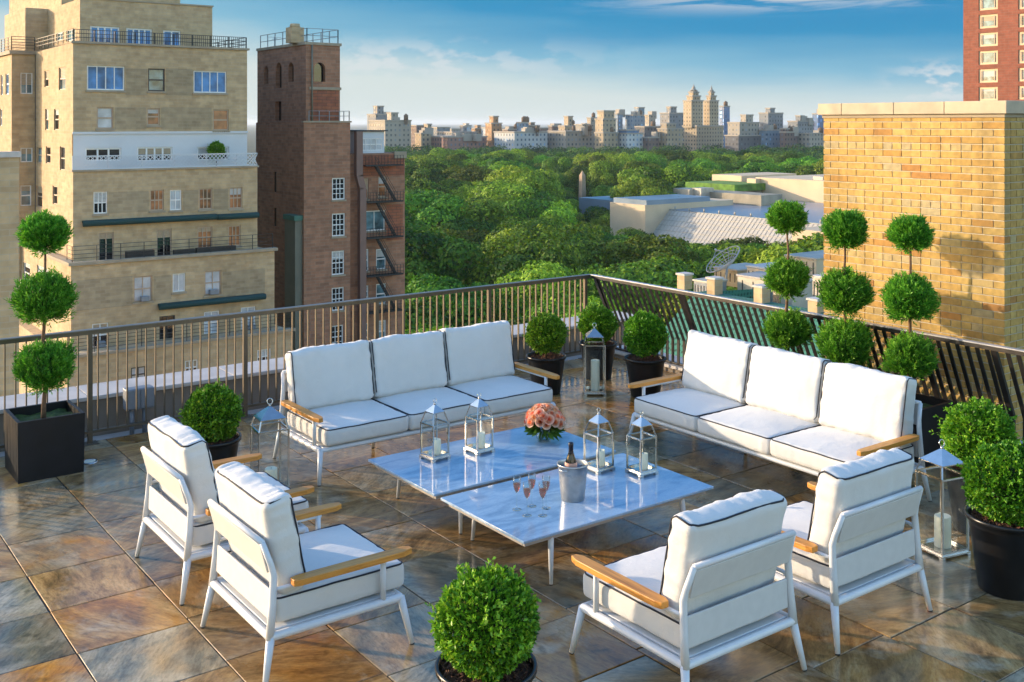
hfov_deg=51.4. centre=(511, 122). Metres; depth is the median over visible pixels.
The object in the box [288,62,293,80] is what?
arched window
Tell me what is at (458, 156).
park tree
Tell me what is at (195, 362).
window
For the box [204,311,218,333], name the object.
window
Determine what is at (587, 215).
park tree
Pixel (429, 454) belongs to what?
lantern
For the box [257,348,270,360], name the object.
window
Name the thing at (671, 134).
city building
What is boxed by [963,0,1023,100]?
apartment tower
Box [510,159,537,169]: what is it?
park tree
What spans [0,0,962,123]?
sky
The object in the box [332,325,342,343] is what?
window
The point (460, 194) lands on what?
park tree
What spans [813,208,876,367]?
topiary tree
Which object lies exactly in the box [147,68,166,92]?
window
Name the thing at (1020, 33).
window
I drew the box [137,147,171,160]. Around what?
window
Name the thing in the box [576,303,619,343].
boxwood ball
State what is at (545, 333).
boxwood ball
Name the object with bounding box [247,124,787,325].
ground
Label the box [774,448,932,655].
armchair
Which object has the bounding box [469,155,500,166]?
park tree
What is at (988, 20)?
window
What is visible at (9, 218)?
apartment building
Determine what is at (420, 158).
park tree
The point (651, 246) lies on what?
park tree
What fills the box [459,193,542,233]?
park tree
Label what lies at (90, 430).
railing
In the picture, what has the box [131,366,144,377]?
window
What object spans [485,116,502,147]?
city building
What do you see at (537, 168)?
park tree
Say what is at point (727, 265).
satellite dish
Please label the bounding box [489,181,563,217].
park tree
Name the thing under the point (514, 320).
park tree
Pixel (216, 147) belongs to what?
terrace shrub
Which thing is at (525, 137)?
city building
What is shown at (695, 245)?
park tree
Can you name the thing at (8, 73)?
window
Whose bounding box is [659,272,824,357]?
rooftop
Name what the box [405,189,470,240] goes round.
park tree
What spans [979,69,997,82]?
window
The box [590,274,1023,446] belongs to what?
railing
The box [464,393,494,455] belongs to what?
lantern
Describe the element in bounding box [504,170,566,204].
park tree
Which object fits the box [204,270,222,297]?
window
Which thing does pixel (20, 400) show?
parapet wall
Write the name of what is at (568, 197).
park tree
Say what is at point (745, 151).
park tree
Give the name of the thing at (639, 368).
flower pot
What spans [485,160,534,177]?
park tree
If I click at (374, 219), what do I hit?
window
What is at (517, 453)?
coffee table
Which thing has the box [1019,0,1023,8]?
window
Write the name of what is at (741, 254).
park tree
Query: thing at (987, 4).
window
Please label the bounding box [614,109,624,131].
city building
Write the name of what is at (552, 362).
flower pot
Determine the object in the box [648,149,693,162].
park tree
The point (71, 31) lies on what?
window
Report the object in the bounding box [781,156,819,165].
park tree
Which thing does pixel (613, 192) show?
park tree
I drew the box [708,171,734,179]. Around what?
park tree
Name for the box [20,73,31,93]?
window
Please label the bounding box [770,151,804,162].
park tree
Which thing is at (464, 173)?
park tree
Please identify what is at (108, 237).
window
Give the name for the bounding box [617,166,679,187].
park tree
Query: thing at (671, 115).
city building
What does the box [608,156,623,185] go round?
park tree
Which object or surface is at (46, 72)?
window
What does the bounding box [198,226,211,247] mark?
window
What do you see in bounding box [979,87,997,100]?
window
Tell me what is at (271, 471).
pillar candle
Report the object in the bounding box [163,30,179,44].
window
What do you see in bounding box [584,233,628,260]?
park tree
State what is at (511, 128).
city building
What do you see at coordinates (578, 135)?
city building
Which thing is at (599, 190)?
park tree
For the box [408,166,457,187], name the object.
park tree
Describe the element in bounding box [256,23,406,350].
apartment building
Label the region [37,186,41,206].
window
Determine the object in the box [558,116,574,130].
city building
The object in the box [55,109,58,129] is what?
window
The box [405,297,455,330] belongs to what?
park tree
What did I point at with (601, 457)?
pillar candle
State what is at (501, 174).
park tree
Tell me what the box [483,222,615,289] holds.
park tree
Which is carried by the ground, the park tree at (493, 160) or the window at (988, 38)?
the park tree at (493, 160)
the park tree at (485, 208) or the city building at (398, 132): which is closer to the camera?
the park tree at (485, 208)
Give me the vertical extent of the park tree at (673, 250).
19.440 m
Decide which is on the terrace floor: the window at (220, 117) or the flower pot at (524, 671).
the flower pot at (524, 671)
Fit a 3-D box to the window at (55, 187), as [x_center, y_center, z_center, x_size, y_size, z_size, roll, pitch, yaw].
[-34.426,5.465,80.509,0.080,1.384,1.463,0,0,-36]
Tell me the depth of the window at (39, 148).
84.78 m
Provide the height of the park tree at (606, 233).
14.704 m
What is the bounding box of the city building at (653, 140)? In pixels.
[642,131,660,150]
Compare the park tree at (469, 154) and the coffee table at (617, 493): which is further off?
the park tree at (469, 154)
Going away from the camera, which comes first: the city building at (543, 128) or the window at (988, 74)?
the window at (988, 74)
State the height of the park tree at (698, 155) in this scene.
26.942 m
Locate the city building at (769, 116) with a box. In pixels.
[758,108,783,128]
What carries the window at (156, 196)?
in the apartment building at (117, 117)
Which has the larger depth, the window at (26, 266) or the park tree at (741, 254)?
the park tree at (741, 254)
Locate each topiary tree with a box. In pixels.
[4,207,80,417]
[760,198,815,353]
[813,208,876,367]
[877,212,941,384]
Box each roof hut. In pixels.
[713,263,751,286]
[784,250,824,278]
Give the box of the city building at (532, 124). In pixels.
[529,122,539,130]
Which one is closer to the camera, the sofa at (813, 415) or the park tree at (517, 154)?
the sofa at (813, 415)
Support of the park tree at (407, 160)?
on the ground
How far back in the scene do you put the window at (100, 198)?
75.84 m
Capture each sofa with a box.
[273,320,559,486]
[628,330,931,501]
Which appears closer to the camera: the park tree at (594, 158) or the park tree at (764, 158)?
the park tree at (594, 158)
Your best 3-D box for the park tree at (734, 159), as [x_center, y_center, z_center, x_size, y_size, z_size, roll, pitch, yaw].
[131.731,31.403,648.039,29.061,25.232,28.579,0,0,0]
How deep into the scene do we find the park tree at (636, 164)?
481.48 m
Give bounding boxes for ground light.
[84,459,97,463]
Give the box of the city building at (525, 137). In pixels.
[493,125,547,150]
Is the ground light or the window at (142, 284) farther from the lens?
the window at (142, 284)
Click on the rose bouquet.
(539, 416)
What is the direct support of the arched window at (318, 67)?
in the apartment building at (331, 198)
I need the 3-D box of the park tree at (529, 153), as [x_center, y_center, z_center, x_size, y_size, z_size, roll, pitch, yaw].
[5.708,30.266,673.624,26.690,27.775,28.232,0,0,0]
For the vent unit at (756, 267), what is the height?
1.671 m
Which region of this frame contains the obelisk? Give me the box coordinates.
[578,171,585,217]
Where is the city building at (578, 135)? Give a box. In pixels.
[547,124,594,150]
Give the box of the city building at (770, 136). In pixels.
[758,124,779,149]
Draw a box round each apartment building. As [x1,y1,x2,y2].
[0,0,295,393]
[0,151,20,396]
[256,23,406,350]
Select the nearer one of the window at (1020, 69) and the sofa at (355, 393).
the sofa at (355, 393)
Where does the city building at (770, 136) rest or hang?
on the ground
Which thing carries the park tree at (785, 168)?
on the ground
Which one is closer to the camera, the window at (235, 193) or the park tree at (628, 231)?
the window at (235, 193)
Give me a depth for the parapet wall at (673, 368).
12.79 m
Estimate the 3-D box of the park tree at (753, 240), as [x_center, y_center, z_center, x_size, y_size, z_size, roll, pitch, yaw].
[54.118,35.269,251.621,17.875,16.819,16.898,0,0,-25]
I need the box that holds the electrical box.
[123,384,153,434]
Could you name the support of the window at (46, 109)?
in the apartment building at (117, 117)
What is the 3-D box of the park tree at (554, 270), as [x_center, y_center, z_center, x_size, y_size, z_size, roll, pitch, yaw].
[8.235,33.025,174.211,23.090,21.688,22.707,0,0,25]
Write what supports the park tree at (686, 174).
on the ground
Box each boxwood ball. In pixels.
[176,377,245,442]
[425,557,540,681]
[522,310,569,357]
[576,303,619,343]
[622,308,669,358]
[929,396,1023,467]
[956,439,1023,526]
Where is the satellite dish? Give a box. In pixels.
[706,246,739,284]
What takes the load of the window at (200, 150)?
in the apartment building at (117, 117)
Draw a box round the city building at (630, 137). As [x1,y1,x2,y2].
[618,129,643,150]
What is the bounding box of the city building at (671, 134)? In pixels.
[657,123,683,149]
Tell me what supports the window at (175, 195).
in the apartment building at (117, 117)
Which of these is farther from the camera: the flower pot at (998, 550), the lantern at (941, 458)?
the lantern at (941, 458)
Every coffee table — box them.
[368,425,615,534]
[441,453,713,585]
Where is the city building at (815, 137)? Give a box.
[797,127,824,147]
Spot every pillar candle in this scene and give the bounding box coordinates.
[265,466,277,479]
[434,437,440,454]
[478,431,484,447]
[591,359,599,390]
[596,449,604,466]
[639,452,647,469]
[934,512,950,548]
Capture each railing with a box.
[0,274,590,447]
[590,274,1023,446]
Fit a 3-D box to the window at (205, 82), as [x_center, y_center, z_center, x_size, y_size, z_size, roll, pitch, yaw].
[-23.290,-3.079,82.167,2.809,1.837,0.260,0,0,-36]
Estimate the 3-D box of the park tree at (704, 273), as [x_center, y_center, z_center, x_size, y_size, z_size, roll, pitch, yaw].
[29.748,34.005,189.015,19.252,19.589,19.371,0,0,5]
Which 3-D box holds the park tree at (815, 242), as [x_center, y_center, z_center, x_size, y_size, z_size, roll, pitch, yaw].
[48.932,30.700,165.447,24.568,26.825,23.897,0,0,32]
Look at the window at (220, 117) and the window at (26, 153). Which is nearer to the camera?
the window at (220, 117)
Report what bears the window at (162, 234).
in the apartment building at (117, 117)
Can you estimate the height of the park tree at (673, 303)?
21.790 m
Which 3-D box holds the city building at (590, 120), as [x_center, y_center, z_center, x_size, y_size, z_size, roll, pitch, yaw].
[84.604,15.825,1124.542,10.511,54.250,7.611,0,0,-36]
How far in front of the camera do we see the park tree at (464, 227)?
260.91 m
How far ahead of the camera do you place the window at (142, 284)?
75.61 m
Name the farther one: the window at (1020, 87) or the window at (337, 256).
the window at (1020, 87)
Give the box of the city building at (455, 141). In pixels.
[431,133,487,149]
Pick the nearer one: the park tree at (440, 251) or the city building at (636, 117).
the park tree at (440, 251)
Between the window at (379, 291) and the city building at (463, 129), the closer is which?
the window at (379, 291)
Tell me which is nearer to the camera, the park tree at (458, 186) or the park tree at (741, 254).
the park tree at (741, 254)
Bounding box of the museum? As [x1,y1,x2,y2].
[579,172,824,244]
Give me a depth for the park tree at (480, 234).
230.10 m
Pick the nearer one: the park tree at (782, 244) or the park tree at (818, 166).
the park tree at (782, 244)
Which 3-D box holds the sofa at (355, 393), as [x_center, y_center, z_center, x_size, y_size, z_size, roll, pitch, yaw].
[-0.818,2.460,9.746,2.556,0.980,0.913,0,0,-36]
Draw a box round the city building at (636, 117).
[625,107,644,128]
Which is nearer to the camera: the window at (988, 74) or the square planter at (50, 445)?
the square planter at (50, 445)
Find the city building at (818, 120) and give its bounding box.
[812,109,824,132]
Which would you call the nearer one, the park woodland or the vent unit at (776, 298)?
the vent unit at (776, 298)
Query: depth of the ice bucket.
7.30 m
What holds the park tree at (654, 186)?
on the ground
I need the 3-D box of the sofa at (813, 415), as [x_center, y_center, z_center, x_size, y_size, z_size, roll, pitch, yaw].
[2.163,2.461,9.052,0.913,0.979,2.556,0,0,-36]
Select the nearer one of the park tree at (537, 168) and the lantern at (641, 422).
the lantern at (641, 422)
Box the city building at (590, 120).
[586,112,596,123]
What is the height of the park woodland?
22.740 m
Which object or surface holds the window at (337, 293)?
in the apartment building at (331, 198)
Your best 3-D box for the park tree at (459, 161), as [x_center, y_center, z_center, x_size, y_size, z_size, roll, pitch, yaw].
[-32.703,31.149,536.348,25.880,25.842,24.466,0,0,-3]
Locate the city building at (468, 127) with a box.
[460,123,471,130]
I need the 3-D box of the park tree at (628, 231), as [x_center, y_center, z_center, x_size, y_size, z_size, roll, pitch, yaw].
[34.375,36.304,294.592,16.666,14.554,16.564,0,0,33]
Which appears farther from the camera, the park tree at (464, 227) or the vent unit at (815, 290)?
the park tree at (464, 227)
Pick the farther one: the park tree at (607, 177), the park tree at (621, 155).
the park tree at (621, 155)
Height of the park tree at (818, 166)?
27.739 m
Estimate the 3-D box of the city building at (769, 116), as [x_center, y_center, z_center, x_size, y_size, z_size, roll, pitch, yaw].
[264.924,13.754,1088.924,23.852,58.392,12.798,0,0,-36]
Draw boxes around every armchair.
[135,415,313,605]
[200,461,413,681]
[569,489,806,681]
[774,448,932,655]
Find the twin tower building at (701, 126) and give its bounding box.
[682,84,724,150]
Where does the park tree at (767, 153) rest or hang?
on the ground
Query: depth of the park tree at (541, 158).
618.36 m
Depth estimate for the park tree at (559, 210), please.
265.43 m
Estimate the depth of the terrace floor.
6.68 m
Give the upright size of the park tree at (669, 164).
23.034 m
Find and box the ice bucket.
[557,458,588,502]
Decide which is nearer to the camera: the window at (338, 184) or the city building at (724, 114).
the window at (338, 184)
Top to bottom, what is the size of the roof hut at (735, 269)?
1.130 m
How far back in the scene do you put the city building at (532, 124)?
1291.78 m
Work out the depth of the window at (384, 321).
101.08 m
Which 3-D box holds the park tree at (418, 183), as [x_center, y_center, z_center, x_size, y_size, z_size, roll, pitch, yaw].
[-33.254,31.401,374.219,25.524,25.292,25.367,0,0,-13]
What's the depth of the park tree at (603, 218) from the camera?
353.06 m
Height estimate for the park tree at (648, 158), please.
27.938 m
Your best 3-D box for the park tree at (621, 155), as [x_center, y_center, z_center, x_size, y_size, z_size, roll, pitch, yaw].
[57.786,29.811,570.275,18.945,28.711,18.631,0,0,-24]
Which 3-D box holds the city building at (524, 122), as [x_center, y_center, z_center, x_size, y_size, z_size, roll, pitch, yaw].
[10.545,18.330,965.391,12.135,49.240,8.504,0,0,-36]
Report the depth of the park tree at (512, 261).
189.65 m
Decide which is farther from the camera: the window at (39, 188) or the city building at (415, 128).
the city building at (415, 128)
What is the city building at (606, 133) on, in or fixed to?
on the ground
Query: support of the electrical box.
on the parapet wall at (20, 400)
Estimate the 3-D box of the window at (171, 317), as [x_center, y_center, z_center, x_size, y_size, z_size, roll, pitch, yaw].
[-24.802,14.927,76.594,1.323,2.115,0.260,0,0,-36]
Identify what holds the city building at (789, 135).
on the ground
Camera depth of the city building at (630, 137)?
923.28 m
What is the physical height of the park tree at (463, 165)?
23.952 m
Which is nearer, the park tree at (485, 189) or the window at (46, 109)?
the window at (46, 109)
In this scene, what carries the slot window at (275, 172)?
in the apartment building at (331, 198)
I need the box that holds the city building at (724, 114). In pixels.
[719,101,729,147]
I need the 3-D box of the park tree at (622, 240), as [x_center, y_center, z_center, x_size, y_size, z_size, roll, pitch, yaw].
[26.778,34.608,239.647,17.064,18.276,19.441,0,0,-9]
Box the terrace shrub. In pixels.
[206,140,225,162]
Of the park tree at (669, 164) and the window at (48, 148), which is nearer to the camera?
the window at (48, 148)
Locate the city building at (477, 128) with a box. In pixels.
[471,125,480,133]
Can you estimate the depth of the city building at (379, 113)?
1054.37 m
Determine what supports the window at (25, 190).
in the apartment building at (117, 117)
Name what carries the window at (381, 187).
in the apartment building at (331, 198)
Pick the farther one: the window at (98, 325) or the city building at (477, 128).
the city building at (477, 128)
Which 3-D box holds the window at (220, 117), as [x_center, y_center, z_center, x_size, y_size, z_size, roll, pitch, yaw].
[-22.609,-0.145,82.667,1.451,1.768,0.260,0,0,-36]
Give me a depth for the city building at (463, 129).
1028.04 m
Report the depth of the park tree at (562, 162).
537.97 m
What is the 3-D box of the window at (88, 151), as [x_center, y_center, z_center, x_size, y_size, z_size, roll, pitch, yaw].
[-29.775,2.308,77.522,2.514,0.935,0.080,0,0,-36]
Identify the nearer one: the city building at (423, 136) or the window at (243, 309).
the window at (243, 309)
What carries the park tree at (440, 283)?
on the ground
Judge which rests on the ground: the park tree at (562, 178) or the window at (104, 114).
the park tree at (562, 178)
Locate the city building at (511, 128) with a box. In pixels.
[502,123,516,130]
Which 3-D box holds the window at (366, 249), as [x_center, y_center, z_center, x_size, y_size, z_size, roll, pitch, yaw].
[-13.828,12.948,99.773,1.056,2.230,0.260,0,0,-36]
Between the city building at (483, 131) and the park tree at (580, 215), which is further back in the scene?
the city building at (483, 131)
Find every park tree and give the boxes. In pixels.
[405,158,415,164]
[405,161,449,177]
[405,177,448,190]
[405,188,466,203]
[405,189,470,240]
[405,210,430,265]
[405,226,486,303]
[405,273,501,326]
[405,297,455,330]
[405,325,453,333]
[406,186,459,213]
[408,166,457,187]
[409,154,443,164]
[419,158,458,172]
[426,159,470,166]
[427,147,466,155]
[429,227,515,308]
[435,217,498,262]
[437,178,481,196]
[442,164,495,189]
[446,153,470,164]
[452,164,479,170]
[456,151,481,158]
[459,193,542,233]
[464,234,593,319]
[465,313,537,325]
[467,178,539,206]
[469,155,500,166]
[479,151,522,160]
[479,156,526,170]
[483,165,564,197]
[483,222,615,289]
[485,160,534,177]
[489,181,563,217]
[489,214,576,243]
[490,148,527,160]
[491,260,627,321]
[501,197,581,244]
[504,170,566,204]
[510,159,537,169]
[512,149,537,160]
[522,295,621,318]
[529,165,549,174]
[530,154,553,165]
[541,153,572,174]
[549,171,571,186]
[556,191,576,198]
[561,164,591,197]
[561,199,581,218]
[564,195,577,206]
[565,253,698,324]
[573,152,608,166]
[575,212,584,220]
[576,221,613,236]
[576,230,609,255]
[579,154,610,176]
[579,205,609,229]
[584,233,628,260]
[586,159,621,196]
[588,209,609,231]
[589,184,616,196]
[590,234,709,310]
[598,236,635,260]
[603,151,623,156]
[606,152,636,161]
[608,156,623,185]
[609,181,649,197]
[614,177,673,196]
[615,227,657,240]
[616,160,639,183]
[616,160,660,181]
[616,241,700,263]
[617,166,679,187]
[624,152,667,168]
[627,151,648,156]
[630,259,712,307]
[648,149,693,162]
[657,165,711,187]
[659,294,688,325]
[666,157,726,170]
[667,160,691,167]
[676,243,719,264]
[685,151,715,161]
[688,242,758,287]
[691,155,730,170]
[701,169,733,175]
[706,235,768,249]
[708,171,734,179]
[718,154,748,163]
[721,149,754,159]
[724,243,784,261]
[726,159,767,170]
[726,244,786,290]
[733,161,779,172]
[738,155,774,165]
[739,153,772,161]
[746,151,778,158]
[754,231,824,263]
[760,162,814,174]
[766,239,791,246]
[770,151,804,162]
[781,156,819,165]
[792,160,824,174]
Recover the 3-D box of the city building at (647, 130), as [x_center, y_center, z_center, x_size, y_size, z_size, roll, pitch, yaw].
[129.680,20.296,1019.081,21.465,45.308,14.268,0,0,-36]
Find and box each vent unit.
[692,278,727,291]
[736,271,812,307]
[746,262,771,272]
[771,290,785,303]
[813,273,823,296]
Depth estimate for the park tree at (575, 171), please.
499.68 m
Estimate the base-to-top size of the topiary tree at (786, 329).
1.782 m
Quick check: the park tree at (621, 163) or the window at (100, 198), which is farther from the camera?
the park tree at (621, 163)
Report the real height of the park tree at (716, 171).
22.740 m
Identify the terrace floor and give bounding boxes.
[0,357,1023,681]
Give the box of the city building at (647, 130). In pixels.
[634,121,660,136]
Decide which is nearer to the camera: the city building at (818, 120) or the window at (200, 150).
the window at (200, 150)
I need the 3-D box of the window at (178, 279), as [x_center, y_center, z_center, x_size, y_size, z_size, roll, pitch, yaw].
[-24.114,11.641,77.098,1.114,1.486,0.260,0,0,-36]
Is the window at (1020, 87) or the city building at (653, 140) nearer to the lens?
the window at (1020, 87)
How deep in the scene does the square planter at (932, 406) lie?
9.20 m
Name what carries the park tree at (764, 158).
on the ground
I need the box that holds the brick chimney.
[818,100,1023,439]
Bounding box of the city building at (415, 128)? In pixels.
[411,125,423,149]
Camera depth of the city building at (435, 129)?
1182.88 m
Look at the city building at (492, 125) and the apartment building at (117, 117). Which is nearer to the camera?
the apartment building at (117, 117)
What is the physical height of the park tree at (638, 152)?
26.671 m
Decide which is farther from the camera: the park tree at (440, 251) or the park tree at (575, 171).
the park tree at (575, 171)
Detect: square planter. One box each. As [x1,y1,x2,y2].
[4,400,84,483]
[913,393,953,466]
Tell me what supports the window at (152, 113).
in the apartment building at (117, 117)
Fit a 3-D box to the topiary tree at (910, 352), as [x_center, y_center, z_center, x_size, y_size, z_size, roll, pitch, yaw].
[3.521,1.658,9.430,0.558,1.750,0.545,0,0,37]
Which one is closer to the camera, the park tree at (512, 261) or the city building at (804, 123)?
the park tree at (512, 261)
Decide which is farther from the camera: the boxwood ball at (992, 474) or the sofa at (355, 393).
the sofa at (355, 393)
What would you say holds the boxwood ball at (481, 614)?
in the flower pot at (524, 671)
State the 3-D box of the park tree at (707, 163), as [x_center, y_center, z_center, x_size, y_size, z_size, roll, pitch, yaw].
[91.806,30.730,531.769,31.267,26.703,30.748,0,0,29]
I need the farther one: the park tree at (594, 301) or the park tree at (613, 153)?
the park tree at (613, 153)
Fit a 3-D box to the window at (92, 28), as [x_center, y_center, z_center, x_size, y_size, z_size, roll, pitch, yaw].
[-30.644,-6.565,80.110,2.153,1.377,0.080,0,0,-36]
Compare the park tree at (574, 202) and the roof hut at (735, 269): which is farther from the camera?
the park tree at (574, 202)
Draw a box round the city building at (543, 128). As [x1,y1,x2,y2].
[539,127,547,130]
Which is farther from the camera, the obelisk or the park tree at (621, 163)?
the park tree at (621, 163)
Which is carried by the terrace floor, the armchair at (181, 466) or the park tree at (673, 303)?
the armchair at (181, 466)
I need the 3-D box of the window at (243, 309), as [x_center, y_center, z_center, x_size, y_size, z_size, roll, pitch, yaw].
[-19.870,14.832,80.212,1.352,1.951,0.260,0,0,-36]
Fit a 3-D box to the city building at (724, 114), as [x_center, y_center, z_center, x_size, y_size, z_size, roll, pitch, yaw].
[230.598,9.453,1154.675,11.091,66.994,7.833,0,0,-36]
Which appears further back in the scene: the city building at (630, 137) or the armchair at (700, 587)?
the city building at (630, 137)
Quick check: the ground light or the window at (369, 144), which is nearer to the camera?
the ground light
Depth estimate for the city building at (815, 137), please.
948.04 m
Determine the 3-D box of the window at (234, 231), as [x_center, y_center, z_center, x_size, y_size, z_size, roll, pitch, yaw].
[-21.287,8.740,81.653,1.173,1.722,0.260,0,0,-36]
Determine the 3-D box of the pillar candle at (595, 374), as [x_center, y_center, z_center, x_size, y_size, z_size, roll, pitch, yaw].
[0.908,2.747,11.629,0.096,0.333,0.096,0,0,-41]
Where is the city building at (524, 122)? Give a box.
[516,116,528,130]
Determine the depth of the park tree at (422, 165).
443.15 m
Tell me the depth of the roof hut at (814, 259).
69.97 m
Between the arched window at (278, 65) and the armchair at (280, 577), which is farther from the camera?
the arched window at (278, 65)
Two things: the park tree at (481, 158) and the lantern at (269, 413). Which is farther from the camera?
the park tree at (481, 158)
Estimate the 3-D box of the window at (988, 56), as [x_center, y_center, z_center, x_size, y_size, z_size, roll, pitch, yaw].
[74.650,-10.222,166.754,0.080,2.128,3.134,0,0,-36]
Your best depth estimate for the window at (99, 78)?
77.60 m
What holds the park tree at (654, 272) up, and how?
on the ground
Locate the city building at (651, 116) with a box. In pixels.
[644,111,656,125]
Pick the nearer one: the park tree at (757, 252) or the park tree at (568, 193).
the park tree at (757, 252)
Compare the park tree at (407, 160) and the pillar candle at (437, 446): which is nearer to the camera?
the pillar candle at (437, 446)
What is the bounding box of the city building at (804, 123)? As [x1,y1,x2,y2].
[787,115,813,132]
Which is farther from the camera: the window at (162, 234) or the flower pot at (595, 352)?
the window at (162, 234)
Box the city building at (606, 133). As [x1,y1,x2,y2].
[594,110,618,150]
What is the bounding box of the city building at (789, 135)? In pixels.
[779,125,798,151]
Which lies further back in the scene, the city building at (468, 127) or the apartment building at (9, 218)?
the city building at (468, 127)
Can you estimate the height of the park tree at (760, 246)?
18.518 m
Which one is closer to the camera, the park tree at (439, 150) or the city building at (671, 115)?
the park tree at (439, 150)
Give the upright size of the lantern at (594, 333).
0.769 m
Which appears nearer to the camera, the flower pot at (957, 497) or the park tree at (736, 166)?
the flower pot at (957, 497)
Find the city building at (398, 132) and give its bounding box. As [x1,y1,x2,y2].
[369,112,411,148]
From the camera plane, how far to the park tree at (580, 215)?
340.09 m
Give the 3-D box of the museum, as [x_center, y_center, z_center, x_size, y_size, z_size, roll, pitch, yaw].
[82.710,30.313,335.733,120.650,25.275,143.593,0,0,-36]
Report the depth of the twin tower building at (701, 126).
1004.26 m
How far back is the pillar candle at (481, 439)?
8.41 m
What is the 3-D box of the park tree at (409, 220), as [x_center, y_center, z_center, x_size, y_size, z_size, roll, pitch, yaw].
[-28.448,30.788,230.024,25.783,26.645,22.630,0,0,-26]
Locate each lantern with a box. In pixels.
[250,398,289,487]
[419,398,450,462]
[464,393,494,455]
[583,323,605,395]
[583,408,614,474]
[625,410,658,478]
[915,439,970,561]
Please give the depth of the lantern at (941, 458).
7.27 m
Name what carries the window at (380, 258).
in the apartment building at (331, 198)
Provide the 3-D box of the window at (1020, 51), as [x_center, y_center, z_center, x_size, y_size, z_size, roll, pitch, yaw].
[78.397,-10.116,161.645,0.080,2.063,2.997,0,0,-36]
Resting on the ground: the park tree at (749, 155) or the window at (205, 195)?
the park tree at (749, 155)
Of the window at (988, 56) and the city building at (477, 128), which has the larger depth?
the city building at (477, 128)
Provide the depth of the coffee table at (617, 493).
7.35 m
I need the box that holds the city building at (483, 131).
[481,127,484,135]
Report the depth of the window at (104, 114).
77.60 m
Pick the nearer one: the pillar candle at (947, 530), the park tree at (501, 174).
the pillar candle at (947, 530)
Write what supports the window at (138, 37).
in the apartment building at (117, 117)
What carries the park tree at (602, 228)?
on the ground
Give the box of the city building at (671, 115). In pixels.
[659,106,682,127]
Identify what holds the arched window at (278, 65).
in the apartment building at (331, 198)
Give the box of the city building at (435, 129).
[431,127,449,135]
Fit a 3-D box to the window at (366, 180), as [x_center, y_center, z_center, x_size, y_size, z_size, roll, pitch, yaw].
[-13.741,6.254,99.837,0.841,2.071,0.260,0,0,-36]
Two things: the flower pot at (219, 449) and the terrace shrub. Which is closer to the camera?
the flower pot at (219, 449)
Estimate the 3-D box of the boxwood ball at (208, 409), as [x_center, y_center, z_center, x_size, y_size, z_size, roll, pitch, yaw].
[-2.404,2.317,8.571,0.541,0.513,0.579,0,0,37]
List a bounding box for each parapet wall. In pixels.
[0,311,633,456]
[614,345,1022,443]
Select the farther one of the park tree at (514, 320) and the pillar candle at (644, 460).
the park tree at (514, 320)
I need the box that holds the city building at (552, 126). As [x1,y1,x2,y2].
[548,123,561,130]
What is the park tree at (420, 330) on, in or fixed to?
on the ground
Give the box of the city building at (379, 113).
[367,106,386,129]
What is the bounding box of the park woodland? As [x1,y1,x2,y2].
[384,143,824,159]
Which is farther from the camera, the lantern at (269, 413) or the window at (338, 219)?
the window at (338, 219)
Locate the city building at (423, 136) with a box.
[414,124,432,150]
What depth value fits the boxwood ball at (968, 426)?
7.61 m
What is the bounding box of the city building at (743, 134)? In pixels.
[724,114,760,150]
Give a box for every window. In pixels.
[7,73,8,94]
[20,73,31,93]
[20,148,31,161]
[20,185,30,205]
[24,262,29,278]
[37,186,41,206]
[38,147,41,162]
[45,71,47,86]
[46,109,47,129]
[47,146,50,163]
[54,186,56,203]
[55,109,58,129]
[60,67,65,89]
[61,146,64,169]
[67,28,74,40]
[85,148,120,160]
[86,65,125,92]
[90,26,118,42]
[92,192,108,215]
[92,322,107,346]
[96,107,114,130]
[99,232,113,259]
[126,28,151,43]
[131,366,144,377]
[132,275,153,304]
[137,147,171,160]
[146,108,160,126]
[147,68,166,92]
[149,190,165,212]
[157,229,170,255]
[159,315,174,338]
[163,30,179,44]
[169,190,182,212]
[171,273,186,294]
[185,359,197,370]
[192,71,227,94]
[197,147,228,159]
[198,188,213,211]
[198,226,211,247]
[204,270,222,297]
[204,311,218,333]
[213,110,229,131]
[228,187,243,210]
[228,225,241,247]
[241,306,254,329]
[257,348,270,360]
[275,172,275,225]
[276,62,281,87]
[279,101,280,119]
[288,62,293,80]
[314,62,324,81]
[331,178,346,201]
[331,213,346,238]
[331,250,345,276]
[332,287,344,312]
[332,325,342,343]
[363,138,381,150]
[364,178,369,200]
[366,210,384,232]
[366,249,369,272]
[375,248,386,271]
[376,283,386,305]
[377,176,387,198]
[379,320,385,337]
[979,0,997,10]
[979,14,997,28]
[979,32,997,46]
[979,50,997,64]
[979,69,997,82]
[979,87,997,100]
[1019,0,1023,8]
[1019,14,1023,26]
[1019,32,1023,44]
[1019,50,1023,62]
[1019,68,1023,80]
[1019,86,1023,98]
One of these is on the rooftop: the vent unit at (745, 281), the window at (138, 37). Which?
the vent unit at (745, 281)
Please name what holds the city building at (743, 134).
on the ground
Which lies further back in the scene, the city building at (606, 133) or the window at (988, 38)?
the city building at (606, 133)
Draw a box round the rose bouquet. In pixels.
[524,403,566,440]
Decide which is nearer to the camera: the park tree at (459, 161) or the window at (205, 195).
the window at (205, 195)
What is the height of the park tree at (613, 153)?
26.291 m
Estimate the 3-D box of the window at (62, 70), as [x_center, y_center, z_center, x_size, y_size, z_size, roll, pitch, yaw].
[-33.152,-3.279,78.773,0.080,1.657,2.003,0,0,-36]
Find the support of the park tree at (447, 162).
on the ground
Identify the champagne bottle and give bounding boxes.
[565,442,576,467]
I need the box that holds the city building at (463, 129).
[436,126,478,135]
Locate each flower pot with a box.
[206,431,241,460]
[435,653,537,681]
[526,351,566,395]
[579,339,616,380]
[624,353,666,397]
[945,465,970,535]
[964,504,1023,600]
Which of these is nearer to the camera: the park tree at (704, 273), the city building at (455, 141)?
the park tree at (704, 273)

